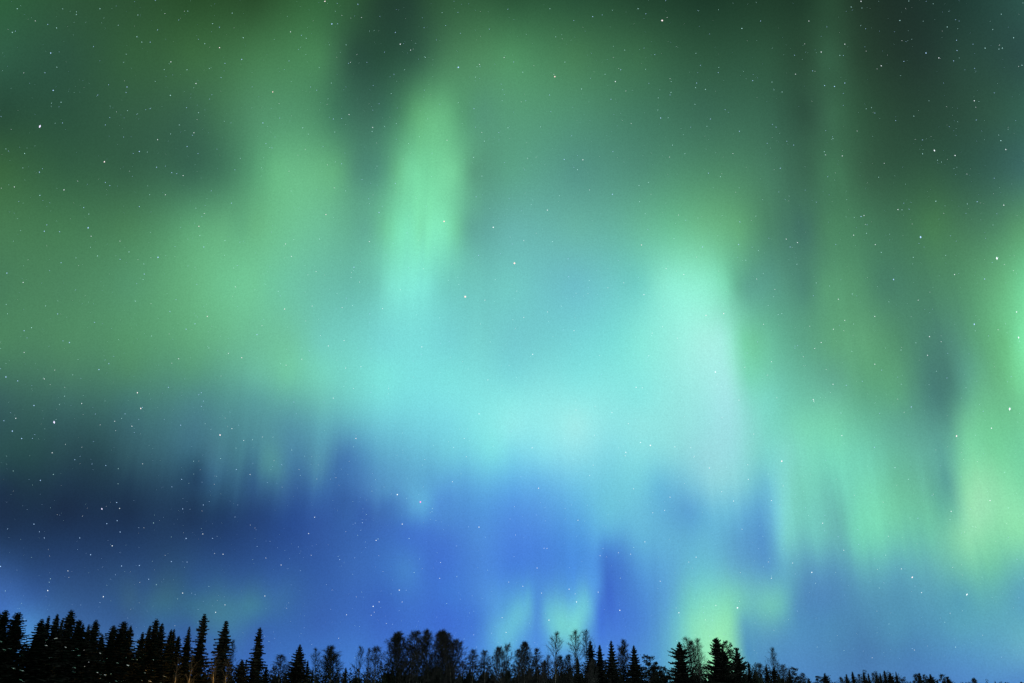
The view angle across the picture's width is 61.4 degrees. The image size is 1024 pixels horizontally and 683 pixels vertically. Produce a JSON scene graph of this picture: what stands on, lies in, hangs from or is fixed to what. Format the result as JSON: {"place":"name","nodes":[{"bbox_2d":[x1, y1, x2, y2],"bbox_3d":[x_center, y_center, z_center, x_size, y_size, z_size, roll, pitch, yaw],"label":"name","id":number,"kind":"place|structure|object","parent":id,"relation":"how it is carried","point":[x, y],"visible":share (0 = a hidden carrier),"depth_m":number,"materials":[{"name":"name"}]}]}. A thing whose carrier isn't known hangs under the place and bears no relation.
{"place":"outdoors","nodes":[
{"label":"outdoors","id":0,"kind":"place"},
{"bbox_2d":[0,0,1023,682],"label":"sky","id":1,"kind":"structure","parent":0,"point":[516,557],"materials":[{"name":"green"}]},
{"bbox_2d":[0,0,1019,653],"bbox_3d":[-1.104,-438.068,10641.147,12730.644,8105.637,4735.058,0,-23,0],"label":"stars","id":2,"kind":"object","parent":1,"relation":"in","point":[532,354],"visible":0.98,"depth_m":11060.43,"materials":[{"name":"white"}]},
{"bbox_3d":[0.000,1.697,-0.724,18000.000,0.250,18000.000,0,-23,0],"label":"snow ground","id":3,"kind":"structure","parent":0,"visible":0},
{"bbox_2d":[0,614,11,681],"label":"spruce tree","id":4,"kind":"object","parent":3,"relation":"on","point":[2,648],"visible":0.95,"depth_m":123.09,"materials":[{"name":"black plant"}]},
{"bbox_2d":[0,610,21,682],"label":"spruce tree","id":5,"kind":"object","parent":3,"relation":"on","point":[4,618],"visible":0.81,"depth_m":124.44,"materials":[{"name":"black plant"}]},
{"bbox_2d":[0,612,30,682],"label":"spruce tree","id":6,"kind":"object","parent":3,"relation":"on","point":[17,633],"visible":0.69,"depth_m":125.80,"materials":[{"name":"black plant"}]},
{"bbox_2d":[5,619,63,682],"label":"spruce tree","id":7,"kind":"object","parent":3,"relation":"on","point":[35,654],"visible":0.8,"depth_m":127.09,"materials":[{"name":"black plant"}]},
{"bbox_2d":[43,616,50,642],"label":"spruce tree","id":8,"kind":"object","parent":3,"relation":"on","point":[47,625],"visible":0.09,"depth_m":133.58,"materials":[{"name":"black plant"}]},
{"bbox_2d":[36,614,59,675],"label":"spruce tree","id":9,"kind":"object","parent":3,"relation":"on","point":[54,628],"visible":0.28,"depth_m":131.04,"materials":[{"name":"black plant"}]},
{"bbox_2d":[58,618,63,634],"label":"spruce tree","id":10,"kind":"object","parent":3,"relation":"on","point":[62,626],"visible":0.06,"depth_m":136.47,"materials":[{"name":"black plant"}]},
{"bbox_2d":[35,609,87,682],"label":"spruce tree","id":11,"kind":"object","parent":3,"relation":"on","point":[60,665],"visible":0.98,"depth_m":128.71,"materials":[{"name":"black plant"}]},
{"bbox_2d":[69,619,86,682],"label":"spruce tree","id":12,"kind":"object","parent":3,"relation":"on","point":[78,625],"visible":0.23,"depth_m":133.04,"materials":[{"name":"black plant"}]},
{"bbox_2d":[77,624,89,664],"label":"spruce tree","id":13,"kind":"object","parent":3,"relation":"on","point":[88,627],"visible":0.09,"depth_m":135.75,"materials":[{"name":"black plant"}]},
{"bbox_2d":[67,619,107,682],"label":"spruce tree","id":14,"kind":"object","parent":3,"relation":"on","point":[91,671],"visible":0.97,"depth_m":130.73,"materials":[{"name":"black plant"}]},
{"bbox_2d":[96,634,104,667],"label":"spruce tree","id":15,"kind":"object","parent":3,"relation":"on","point":[103,638],"visible":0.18,"depth_m":135.08,"materials":[{"name":"black plant"}]},
{"bbox_2d":[96,625,127,682],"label":"spruce tree","id":16,"kind":"object","parent":3,"relation":"on","point":[110,658],"visible":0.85,"depth_m":133.55,"materials":[{"name":"black plant"}]},
{"bbox_2d":[101,621,141,682],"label":"spruce tree","id":17,"kind":"object","parent":3,"relation":"on","point":[124,641],"visible":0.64,"depth_m":135.51,"materials":[{"name":"black plant"}]},
{"bbox_2d":[123,626,140,682],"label":"spruce tree","id":18,"kind":"object","parent":3,"relation":"on","point":[132,656],"visible":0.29,"depth_m":137.58,"materials":[{"name":"black plant"}]},
{"bbox_2d":[128,632,154,682],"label":"spruce tree","id":19,"kind":"object","parent":3,"relation":"on","point":[141,642],"visible":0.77,"depth_m":138.36,"materials":[{"name":"black plant"}]},
{"bbox_2d":[136,627,155,682],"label":"spruce tree","id":20,"kind":"object","parent":3,"relation":"on","point":[148,636],"visible":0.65,"depth_m":140.52,"materials":[{"name":"black plant"}]},
{"bbox_2d":[129,619,171,682],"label":"spruce tree","id":21,"kind":"object","parent":3,"relation":"on","point":[155,641],"visible":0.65,"depth_m":141.07,"materials":[{"name":"black plant"}]},
{"bbox_2d":[155,623,170,681],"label":"spruce tree","id":22,"kind":"object","parent":3,"relation":"on","point":[162,643],"visible":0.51,"depth_m":142.98,"materials":[{"name":"black plant"}]},
{"bbox_2d":[162,629,179,682],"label":"spruce tree","id":23,"kind":"object","parent":3,"relation":"on","point":[171,657],"visible":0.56,"depth_m":143.96,"materials":[{"name":"black plant"}]},
{"bbox_2d":[163,629,181,682],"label":"spruce tree","id":24,"kind":"object","parent":3,"relation":"on","point":[174,637],"visible":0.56,"depth_m":145.43,"materials":[{"name":"black plant"}]},
{"bbox_2d":[170,657,181,682],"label":"aspen tree","id":25,"kind":"object","parent":3,"relation":"on","point":[176,671],"visible":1,"depth_m":138.96,"materials":[{"name":"brown plant"}]},
{"bbox_2d":[173,636,184,682],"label":"spruce tree","id":26,"kind":"object","parent":3,"relation":"on","point":[178,641],"visible":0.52,"depth_m":146.75,"materials":[{"name":"black plant"}]},
{"bbox_2d":[178,626,196,682],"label":"spruce tree","id":27,"kind":"object","parent":3,"relation":"on","point":[187,648],"visible":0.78,"depth_m":148.28,"materials":[{"name":"black plant"}]},
{"bbox_2d":[186,653,200,682],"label":"aspen tree","id":28,"kind":"object","parent":3,"relation":"on","point":[191,671],"visible":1,"depth_m":140.28,"materials":[{"name":"black plant"}]},
{"bbox_2d":[188,614,212,682],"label":"spruce tree","id":29,"kind":"object","parent":3,"relation":"on","point":[199,649],"visible":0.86,"depth_m":151.28,"materials":[{"name":"black plant"}]},
{"bbox_2d":[210,654,221,682],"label":"aspen tree","id":30,"kind":"object","parent":3,"relation":"on","point":[214,668],"visible":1,"depth_m":141.33,"materials":[{"name":"brown plant"}]},
{"bbox_2d":[202,621,239,682],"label":"spruce tree","id":31,"kind":"object","parent":3,"relation":"on","point":[223,648],"visible":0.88,"depth_m":152.82,"materials":[{"name":"black plant"}]},
{"bbox_2d":[220,656,233,682],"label":"aspen tree","id":32,"kind":"object","parent":3,"relation":"on","point":[225,681],"visible":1,"depth_m":143.07,"materials":[{"name":"plant"}]},
{"bbox_2d":[226,639,239,682],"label":"birch tree","id":33,"kind":"object","parent":3,"relation":"on","point":[232,646],"visible":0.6,"depth_m":158.45,"materials":[{"name":"black plant"}]},
{"bbox_2d":[230,659,249,682],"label":"tree","id":34,"kind":"object","parent":3,"relation":"on","point":[240,668],"visible":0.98,"depth_m":154.39,"materials":[{"name":"black plant"}]},
{"bbox_2d":[243,627,267,682],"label":"spruce tree","id":35,"kind":"object","parent":3,"relation":"on","point":[256,665],"visible":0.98,"depth_m":157.75,"materials":[{"name":"black plant"}]},
{"bbox_2d":[260,667,271,682],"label":"pine tree","id":36,"kind":"object","parent":3,"relation":"on","point":[265,675],"visible":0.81,"depth_m":160.05,"materials":[{"name":"black plant"}]},
{"bbox_2d":[269,653,289,682],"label":"birch tree","id":37,"kind":"object","parent":3,"relation":"on","point":[279,665],"visible":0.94,"depth_m":168.59,"materials":[{"name":"black plant"}]},
{"bbox_2d":[282,645,311,682],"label":"spruce tree","id":38,"kind":"object","parent":3,"relation":"on","point":[295,674],"visible":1,"depth_m":166.92,"materials":[{"name":"black plant"}]},
{"bbox_2d":[304,661,309,682],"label":"spruce tree","id":39,"kind":"object","parent":3,"relation":"on","point":[307,671],"visible":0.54,"depth_m":169.62,"materials":[{"name":"black plant"}]},
{"bbox_2d":[310,648,323,682],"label":"birch tree","id":40,"kind":"object","parent":3,"relation":"on","point":[314,659],"visible":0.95,"depth_m":175.93,"materials":[{"name":"black plant"}]},
{"bbox_2d":[320,647,330,681],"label":"birch tree","id":41,"kind":"object","parent":3,"relation":"on","point":[325,667],"visible":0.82,"depth_m":178.39,"materials":[{"name":"black plant"}]},
{"bbox_2d":[317,645,345,682],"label":"birch tree","id":42,"kind":"object","parent":3,"relation":"on","point":[333,660],"visible":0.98,"depth_m":178.44,"materials":[{"name":"black plant"}]},
{"bbox_2d":[341,667,349,682],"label":"spruce tree","id":43,"kind":"object","parent":3,"relation":"on","point":[345,679],"visible":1,"depth_m":173.93,"materials":[{"name":"black plant"}]},
{"bbox_2d":[350,645,366,682],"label":"birch tree","id":44,"kind":"object","parent":3,"relation":"on","point":[361,659],"visible":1,"depth_m":184.85,"materials":[{"name":"black plant"}]},
{"bbox_2d":[363,647,374,682],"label":"birch tree","id":45,"kind":"object","parent":3,"relation":"on","point":[368,661],"visible":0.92,"depth_m":186.83,"materials":[{"name":"black plant"}]},
{"bbox_2d":[365,645,387,682],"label":"birch tree","id":46,"kind":"object","parent":3,"relation":"on","point":[376,656],"visible":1,"depth_m":185.55,"materials":[{"name":"black plant"}]},
{"bbox_2d":[380,632,409,682],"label":"birch tree","id":47,"kind":"object","parent":3,"relation":"on","point":[396,649],"visible":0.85,"depth_m":191.52,"materials":[{"name":"black plant"}]},
{"bbox_2d":[382,630,426,682],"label":"birch tree","id":48,"kind":"object","parent":3,"relation":"on","point":[412,636],"visible":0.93,"depth_m":191.82,"materials":[{"name":"black plant"}]},
{"bbox_2d":[400,636,436,682],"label":"birch tree","id":49,"kind":"object","parent":3,"relation":"on","point":[425,651],"visible":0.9,"depth_m":192.38,"materials":[{"name":"black plant"}]},
{"bbox_2d":[413,628,441,682],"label":"birch tree","id":50,"kind":"object","parent":3,"relation":"on","point":[426,636],"visible":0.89,"depth_m":193.89,"materials":[{"name":"black plant"}]},
{"bbox_2d":[429,629,456,682],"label":"birch tree","id":51,"kind":"object","parent":3,"relation":"on","point":[442,636],"visible":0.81,"depth_m":195.96,"materials":[{"name":"black plant"}]},
{"bbox_2d":[431,634,457,682],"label":"birch tree","id":52,"kind":"object","parent":3,"relation":"on","point":[446,658],"visible":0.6,"depth_m":196.45,"materials":[{"name":"black plant"}]},
{"bbox_2d":[435,629,472,682],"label":"birch tree","id":53,"kind":"object","parent":3,"relation":"on","point":[457,647],"visible":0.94,"depth_m":195.81,"materials":[{"name":"black plant"}]},
{"bbox_2d":[461,649,486,682],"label":"birch tree","id":54,"kind":"object","parent":3,"relation":"on","point":[473,667],"visible":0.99,"depth_m":198.29,"materials":[{"name":"black plant"}]},
{"bbox_2d":[476,649,493,682],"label":"birch tree","id":55,"kind":"object","parent":3,"relation":"on","point":[483,660],"visible":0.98,"depth_m":200.12,"materials":[{"name":"black plant"}]},
{"bbox_2d":[487,643,518,682],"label":"birch tree","id":56,"kind":"object","parent":3,"relation":"on","point":[498,655],"visible":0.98,"depth_m":201.67,"materials":[{"name":"black plant"}]},
{"bbox_2d":[504,669,507,682],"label":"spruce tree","id":57,"kind":"object","parent":3,"relation":"on","point":[506,678],"visible":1,"depth_m":193.91,"materials":[{"name":"black plant"}]},
{"bbox_2d":[9,643,1008,682],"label":"undergrowth","id":58,"kind":"object","parent":3,"relation":"on","point":[391,680],"visible":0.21,"depth_m":205.10,"materials":[{"name":"black plant"}]},
{"bbox_2d":[511,647,527,682],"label":"birch tree","id":59,"kind":"object","parent":3,"relation":"on","point":[517,657],"visible":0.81,"depth_m":203.41,"materials":[{"name":"black plant"}]},
{"bbox_2d":[513,641,537,682],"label":"birch tree","id":60,"kind":"object","parent":3,"relation":"on","point":[525,656],"visible":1,"depth_m":202.12,"materials":[{"name":"black plant"}]},
{"bbox_2d":[529,647,544,682],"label":"birch tree","id":61,"kind":"object","parent":3,"relation":"on","point":[536,659],"visible":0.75,"depth_m":204.06,"materials":[{"name":"black plant"}]},
{"bbox_2d":[535,654,553,682],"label":"birch tree","id":62,"kind":"object","parent":3,"relation":"on","point":[544,669],"visible":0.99,"depth_m":199.79,"materials":[{"name":"black plant"}]},
{"bbox_2d":[544,630,568,682],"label":"birch tree","id":63,"kind":"object","parent":3,"relation":"on","point":[556,661],"visible":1,"depth_m":199.64,"materials":[{"name":"black plant"}]},
{"bbox_2d":[551,653,574,682],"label":"birch tree","id":64,"kind":"object","parent":3,"relation":"on","point":[568,659],"visible":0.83,"depth_m":201.97,"materials":[{"name":"black plant"}]},
{"bbox_2d":[566,629,584,681],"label":"birch tree","id":65,"kind":"object","parent":3,"relation":"on","point":[576,654],"visible":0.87,"depth_m":201.19,"materials":[{"name":"black plant"}]},
{"bbox_2d":[573,658,583,682],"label":"spruce tree","id":66,"kind":"object","parent":3,"relation":"on","point":[578,675],"visible":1,"depth_m":195.35,"materials":[{"name":"black plant"}]},
{"bbox_2d":[580,629,595,681],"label":"birch tree","id":67,"kind":"object","parent":3,"relation":"on","point":[585,638],"visible":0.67,"depth_m":203.83,"materials":[{"name":"black plant"}]},
{"bbox_2d":[581,640,601,682],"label":"spruce tree","id":68,"kind":"object","parent":3,"relation":"on","point":[590,654],"visible":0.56,"depth_m":197.89,"materials":[{"name":"black plant"}]},
{"bbox_2d":[585,659,598,682],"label":"tree","id":69,"kind":"object","parent":3,"relation":"on","point":[592,665],"visible":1,"depth_m":191.06,"materials":[{"name":"black plant"}]},
{"bbox_2d":[594,645,606,682],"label":"spruce tree","id":70,"kind":"object","parent":3,"relation":"on","point":[600,660],"visible":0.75,"depth_m":199.32,"materials":[{"name":"black plant"}]},
{"bbox_2d":[602,640,622,682],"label":"spruce tree","id":71,"kind":"object","parent":3,"relation":"on","point":[612,674],"visible":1,"depth_m":197.21,"materials":[{"name":"black plant"}]},
{"bbox_2d":[616,639,629,682],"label":"birch tree","id":72,"kind":"object","parent":3,"relation":"on","point":[623,651],"visible":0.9,"depth_m":206.17,"materials":[{"name":"black plant"}]},
{"bbox_2d":[621,645,646,682],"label":"spruce tree","id":73,"kind":"object","parent":3,"relation":"on","point":[634,674],"visible":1,"depth_m":203.08,"materials":[{"name":"black plant"}]},
{"bbox_2d":[641,654,663,682],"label":"pine tree","id":74,"kind":"object","parent":3,"relation":"on","point":[652,679],"visible":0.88,"depth_m":204.87,"materials":[{"name":"black plant"}]},
{"bbox_2d":[647,661,666,682],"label":"pine tree","id":75,"kind":"object","parent":3,"relation":"on","point":[655,664],"visible":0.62,"depth_m":206.54,"materials":[{"name":"black plant"}]},
{"bbox_2d":[659,667,670,682],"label":"pine tree","id":76,"kind":"object","parent":3,"relation":"on","point":[666,672],"visible":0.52,"depth_m":209.70,"materials":[{"name":"black plant"}]},
{"bbox_2d":[659,642,703,682],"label":"pine tree","id":77,"kind":"object","parent":3,"relation":"on","point":[680,674],"visible":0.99,"depth_m":207.38,"materials":[{"name":"black plant"}]},
{"bbox_2d":[682,637,699,682],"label":"birch tree","id":78,"kind":"object","parent":3,"relation":"on","point":[687,642],"visible":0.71,"depth_m":211.12,"materials":[{"name":"black plant"}]},
{"bbox_2d":[685,640,705,682],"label":"birch tree","id":79,"kind":"object","parent":3,"relation":"on","point":[689,647],"visible":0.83,"depth_m":209.97,"materials":[{"name":"black plant"}]},
{"bbox_2d":[688,637,710,682],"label":"birch tree","id":80,"kind":"object","parent":3,"relation":"on","point":[697,654],"visible":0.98,"depth_m":207.95,"materials":[{"name":"black plant"}]},
{"bbox_2d":[702,637,741,682],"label":"pine tree","id":81,"kind":"object","parent":3,"relation":"on","point":[719,674],"visible":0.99,"depth_m":209.07,"materials":[{"name":"black plant"}]},
{"bbox_2d":[721,648,736,682],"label":"pine tree","id":82,"kind":"object","parent":3,"relation":"on","point":[726,659],"visible":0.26,"depth_m":211.82,"materials":[{"name":"black plant"}]},
{"bbox_2d":[721,640,738,682],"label":"tree","id":83,"kind":"object","parent":3,"relation":"on","point":[726,646],"visible":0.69,"depth_m":212.33,"materials":[{"name":"black plant"}]},
{"bbox_2d":[730,647,750,682],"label":"pine tree","id":84,"kind":"object","parent":3,"relation":"on","point":[741,666],"visible":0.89,"depth_m":211.59,"materials":[{"name":"black plant"}]},
{"bbox_2d":[745,662,755,682],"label":"spruce tree","id":85,"kind":"object","parent":3,"relation":"on","point":[750,676],"visible":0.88,"depth_m":221.82,"materials":[{"name":"black plant"}]},
{"bbox_2d":[752,663,766,682],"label":"birch tree","id":86,"kind":"object","parent":3,"relation":"on","point":[762,665],"visible":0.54,"depth_m":236.25,"materials":[{"name":"black plant"}]},
{"bbox_2d":[763,666,771,682],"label":"spruce tree","id":87,"kind":"object","parent":3,"relation":"on","point":[767,676],"visible":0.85,"depth_m":239.05,"materials":[{"name":"black plant"}]},
{"bbox_2d":[767,647,782,682],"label":"birch tree","id":88,"kind":"object","parent":3,"relation":"on","point":[772,656],"visible":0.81,"depth_m":242.99,"materials":[{"name":"black plant"}]},
{"bbox_2d":[768,667,781,682],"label":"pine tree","id":89,"kind":"object","parent":3,"relation":"on","point":[774,676],"visible":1,"depth_m":234.45,"materials":[{"name":"black plant"}]},
{"bbox_2d":[777,664,791,682],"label":"birch tree","id":90,"kind":"object","parent":3,"relation":"on","point":[783,672],"visible":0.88,"depth_m":247.11,"materials":[{"name":"black plant"}]},
{"bbox_2d":[787,667,801,682],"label":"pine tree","id":91,"kind":"object","parent":3,"relation":"on","point":[795,679],"visible":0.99,"depth_m":251.25,"materials":[{"name":"black plant"}]},
{"bbox_2d":[799,673,806,682],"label":"birch tree","id":92,"kind":"object","parent":3,"relation":"on","point":[803,678],"visible":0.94,"depth_m":255.52,"materials":[{"name":"black plant"}]},
{"bbox_2d":[815,676,823,682],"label":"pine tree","id":93,"kind":"object","parent":3,"relation":"on","point":[818,677],"visible":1,"depth_m":282.67,"materials":[{"name":"black plant"}]},
{"bbox_2d":[822,673,830,682],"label":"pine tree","id":94,"kind":"object","parent":3,"relation":"on","point":[825,678],"visible":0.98,"depth_m":283.46,"materials":[{"name":"black plant"}]},
{"bbox_2d":[850,672,858,682],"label":"spruce tree","id":95,"kind":"object","parent":3,"relation":"on","point":[853,677],"visible":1,"depth_m":298.81,"materials":[{"name":"black plant"}]},
{"bbox_2d":[862,672,867,682],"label":"spruce tree","id":96,"kind":"object","parent":3,"relation":"on","point":[864,679],"visible":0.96,"depth_m":309.41,"materials":[{"name":"black plant"}]},
{"bbox_2d":[871,672,878,682],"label":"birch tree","id":97,"kind":"object","parent":3,"relation":"on","point":[873,676],"visible":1,"depth_m":312.14,"materials":[{"name":"black plant"}]},
{"bbox_2d":[882,670,890,682],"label":"spruce tree","id":98,"kind":"object","parent":3,"relation":"on","point":[885,679],"visible":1,"depth_m":315.88,"materials":[{"name":"black plant"}]},
{"bbox_2d":[888,672,895,682],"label":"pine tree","id":99,"kind":"object","parent":3,"relation":"on","point":[890,678],"visible":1,"depth_m":316.66,"materials":[{"name":"black plant"}]},
{"bbox_2d":[894,671,900,682],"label":"spruce tree","id":100,"kind":"object","parent":3,"relation":"on","point":[897,680],"visible":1,"depth_m":318.03,"materials":[{"name":"black plant"}]},
{"bbox_2d":[912,673,920,682],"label":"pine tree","id":101,"kind":"object","parent":3,"relation":"on","point":[915,676],"visible":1,"depth_m":327.29,"materials":[{"name":"black plant"}]},
{"bbox_2d":[928,674,936,682],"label":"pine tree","id":102,"kind":"object","parent":3,"relation":"on","point":[931,679],"visible":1,"depth_m":328.48,"materials":[{"name":"black plant"}]},
{"bbox_2d":[938,673,945,682],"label":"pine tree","id":103,"kind":"object","parent":3,"relation":"on","point":[941,675],"visible":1,"depth_m":330.27,"materials":[{"name":"black plant"}]}
]}

